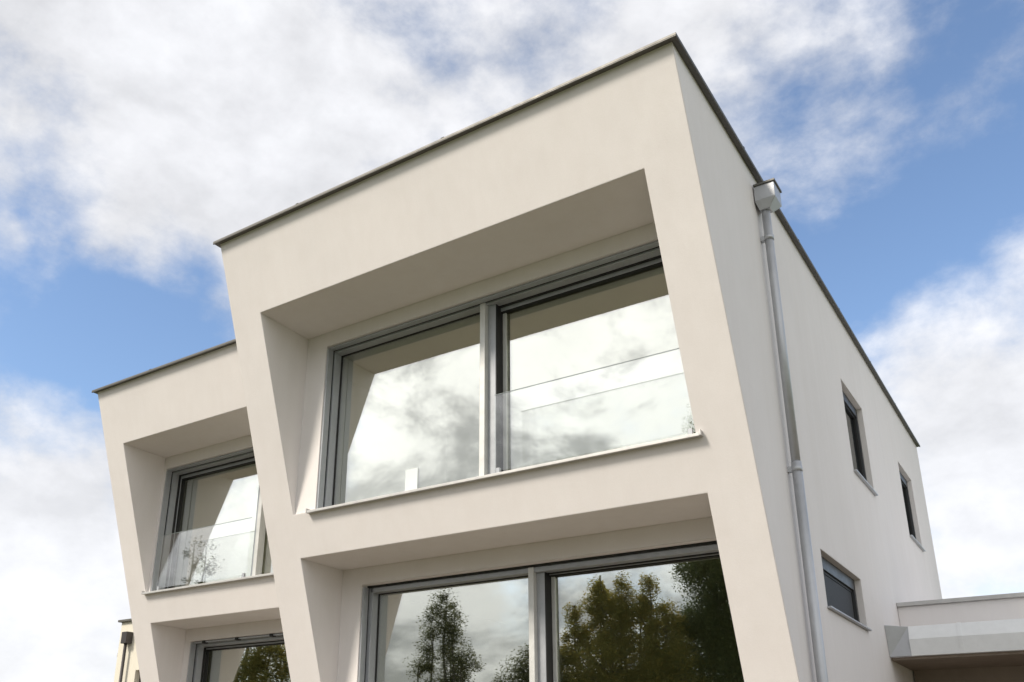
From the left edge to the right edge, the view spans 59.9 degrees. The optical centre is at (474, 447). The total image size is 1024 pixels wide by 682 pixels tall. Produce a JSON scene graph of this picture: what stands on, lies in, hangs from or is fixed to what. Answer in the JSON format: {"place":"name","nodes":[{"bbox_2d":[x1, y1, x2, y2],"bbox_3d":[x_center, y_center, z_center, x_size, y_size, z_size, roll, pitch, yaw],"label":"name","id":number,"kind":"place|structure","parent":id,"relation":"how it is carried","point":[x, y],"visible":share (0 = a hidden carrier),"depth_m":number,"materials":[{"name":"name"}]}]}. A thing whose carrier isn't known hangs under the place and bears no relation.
{"place":"outdoors","nodes":[
{"label":"outdoors","id":0,"kind":"place"},
{"bbox_2d":[0,0,1023,681],"label":"sky","id":1,"kind":"structure","parent":0,"point":[137,136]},
{"label":"ground","id":2,"kind":"structure","parent":0,"visible":0},
{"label":"terrace","id":3,"kind":"structure","parent":2,"relation":"on","visible":0},
{"bbox_2d":[114,618,140,681],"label":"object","id":4,"kind":"structure","parent":3,"relation":"on","point":[127,668],"depth_m":15.56,"materials":[{"name":"beige paint"}]},
{"bbox_2d":[92,339,290,681],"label":"modern house","id":5,"kind":"structure","parent":3,"relation":"on","point":[199,574],"depth_m":12.74,"materials":[{"name":"white paint"}]},
{"bbox_2d":[141,448,273,594],"bbox_3d":[-3.198,0.955,12.269,3.504,1.897,0.405,-12,-23,32],"label":"window","id":6,"kind":"structure","parent":5,"relation":"in","point":[219,491],"depth_m":12.84,"materials":[{"name":"clear glass"}]},
{"bbox_2d":[186,633,290,681],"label":"window","id":7,"kind":"structure","parent":5,"relation":"in","point":[258,659],"depth_m":12.75,"materials":[{"name":"clear glass"}]},
{"bbox_2d":[213,32,941,681],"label":"modern house","id":8,"kind":"structure","parent":3,"relation":"on","point":[575,380],"depth_m":8.89,"materials":[{"name":"white paint"}]},
{"bbox_2d":[305,241,702,513],"bbox_3d":[0.151,-0.594,9.083,4.576,2.040,0.398,-12,-23,32],"label":"window","id":9,"kind":"structure","parent":8,"relation":"in","point":[418,408],"depth_m":9.09,"materials":[{"name":"clear glass"}]},
{"bbox_2d":[358,541,743,681],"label":"window","id":10,"kind":"structure","parent":8,"relation":"in","point":[659,616],"depth_m":8.92,"materials":[{"name":"clear glass"}]},
{"bbox_2d":[821,556,871,630],"bbox_3d":[3.785,1.509,9.189,0.188,0.575,1.801,-12,-23,32],"label":"side window","id":11,"kind":"structure","parent":8,"relation":"in","point":[839,587],"depth_m":9.34,"materials":[{"name":"grey glass"}]},
{"bbox_2d":[842,390,877,495],"bbox_3d":[4.930,-0.104,11.542,0.188,1.245,1.266,-12,-23,32],"label":"side window","id":12,"kind":"structure","parent":8,"relation":"in","point":[851,413],"depth_m":11.86,"materials":[{"name":"grey glass"}]},
{"bbox_2d":[899,471,925,551],"bbox_3d":[7.074,0.986,14.522,0.188,1.245,1.271,-12,-23,32],"label":"side window","id":13,"kind":"structure","parent":8,"relation":"in","point":[903,481],"depth_m":14.90,"materials":[{"name":"grey glass"}]},
{"bbox_2d":[884,592,1023,681],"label":"garage wing","id":14,"kind":"structure","parent":3,"relation":"on","point":[972,639],"depth_m":10.74,"materials":[{"name":"white paint"}]}
]}

